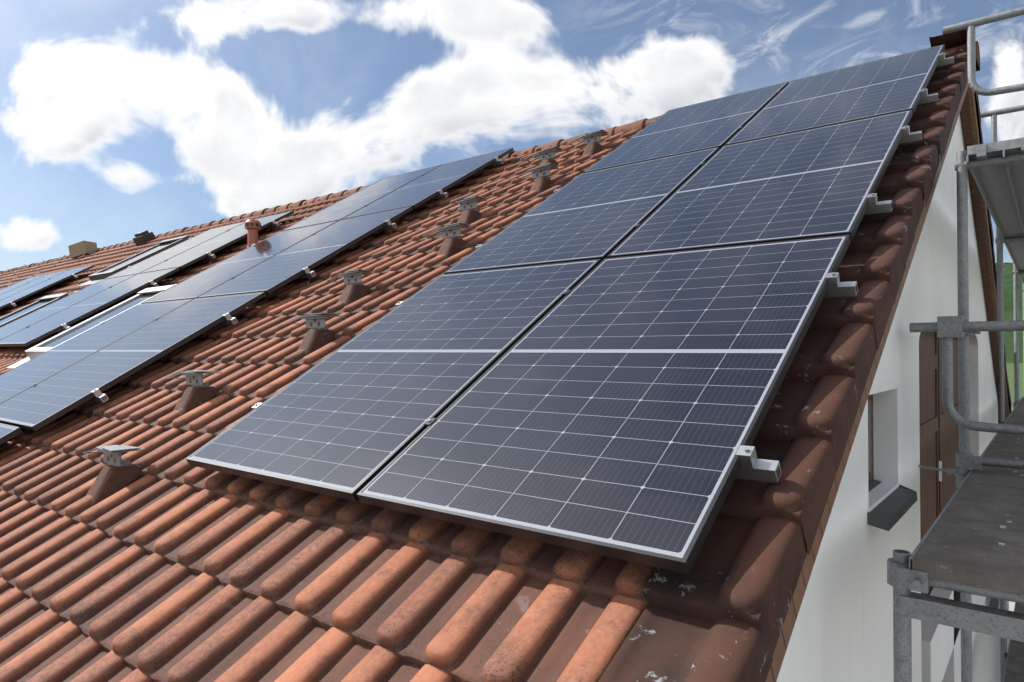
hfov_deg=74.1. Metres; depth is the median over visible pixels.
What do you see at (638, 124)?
ridge tiles
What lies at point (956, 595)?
side walls
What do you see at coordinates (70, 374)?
solar array
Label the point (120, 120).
sky
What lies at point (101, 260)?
roof tiles
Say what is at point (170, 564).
roof tiles
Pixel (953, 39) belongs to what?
verge tiles
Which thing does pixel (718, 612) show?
verge tiles
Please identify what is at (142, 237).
chimney
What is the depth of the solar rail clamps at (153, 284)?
8.44 m
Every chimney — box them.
[68,241,97,258]
[132,230,155,245]
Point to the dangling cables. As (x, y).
(220, 341)
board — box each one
[766,81,968,681]
[960,86,1009,419]
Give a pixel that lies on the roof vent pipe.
(252, 227)
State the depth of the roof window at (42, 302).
9.76 m
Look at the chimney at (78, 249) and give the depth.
15.85 m
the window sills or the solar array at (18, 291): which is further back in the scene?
the solar array at (18, 291)
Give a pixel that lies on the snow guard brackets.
(118, 473)
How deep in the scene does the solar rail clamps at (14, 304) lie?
11.48 m
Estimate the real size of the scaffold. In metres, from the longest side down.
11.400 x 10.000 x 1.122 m
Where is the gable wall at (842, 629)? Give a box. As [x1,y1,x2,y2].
[776,114,1008,681]
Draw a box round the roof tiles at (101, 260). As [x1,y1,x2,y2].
[0,202,306,353]
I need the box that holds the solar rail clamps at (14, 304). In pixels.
[4,273,77,307]
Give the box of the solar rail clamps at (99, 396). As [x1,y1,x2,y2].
[31,157,503,402]
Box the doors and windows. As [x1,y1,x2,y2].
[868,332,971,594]
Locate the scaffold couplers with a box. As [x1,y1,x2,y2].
[887,316,1023,592]
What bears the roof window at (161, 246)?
on the roof
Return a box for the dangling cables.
[69,198,444,434]
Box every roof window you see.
[0,293,68,326]
[7,285,172,368]
[79,235,189,286]
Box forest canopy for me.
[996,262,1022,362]
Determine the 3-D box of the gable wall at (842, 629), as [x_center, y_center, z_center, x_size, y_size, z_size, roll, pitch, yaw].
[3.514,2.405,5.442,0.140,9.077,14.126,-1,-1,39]
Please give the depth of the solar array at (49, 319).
8.57 m
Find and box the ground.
[1006,363,1023,610]
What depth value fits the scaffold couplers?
3.19 m
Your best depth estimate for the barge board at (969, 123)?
6.78 m
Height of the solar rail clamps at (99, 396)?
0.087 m
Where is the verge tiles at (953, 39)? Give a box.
[929,29,1011,412]
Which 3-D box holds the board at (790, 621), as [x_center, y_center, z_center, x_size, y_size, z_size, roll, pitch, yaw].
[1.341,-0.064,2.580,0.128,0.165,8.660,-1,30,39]
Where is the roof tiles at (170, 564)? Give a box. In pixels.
[0,128,656,681]
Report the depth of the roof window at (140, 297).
7.01 m
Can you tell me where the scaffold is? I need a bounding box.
[893,7,1023,681]
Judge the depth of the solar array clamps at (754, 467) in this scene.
2.45 m
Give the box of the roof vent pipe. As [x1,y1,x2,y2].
[244,219,260,247]
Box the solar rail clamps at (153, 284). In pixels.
[25,220,278,331]
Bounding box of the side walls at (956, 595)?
[953,591,959,644]
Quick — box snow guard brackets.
[83,129,608,507]
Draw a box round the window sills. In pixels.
[867,479,998,607]
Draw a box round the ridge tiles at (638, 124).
[0,41,979,273]
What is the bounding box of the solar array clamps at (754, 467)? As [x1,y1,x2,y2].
[252,53,953,482]
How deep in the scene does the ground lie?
145.33 m
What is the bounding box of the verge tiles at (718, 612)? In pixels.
[598,46,967,681]
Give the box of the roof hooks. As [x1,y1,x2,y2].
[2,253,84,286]
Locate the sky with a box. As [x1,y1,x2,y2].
[0,0,1023,270]
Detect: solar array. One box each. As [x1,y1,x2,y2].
[0,148,513,444]
[0,211,293,346]
[0,265,94,308]
[186,44,944,573]

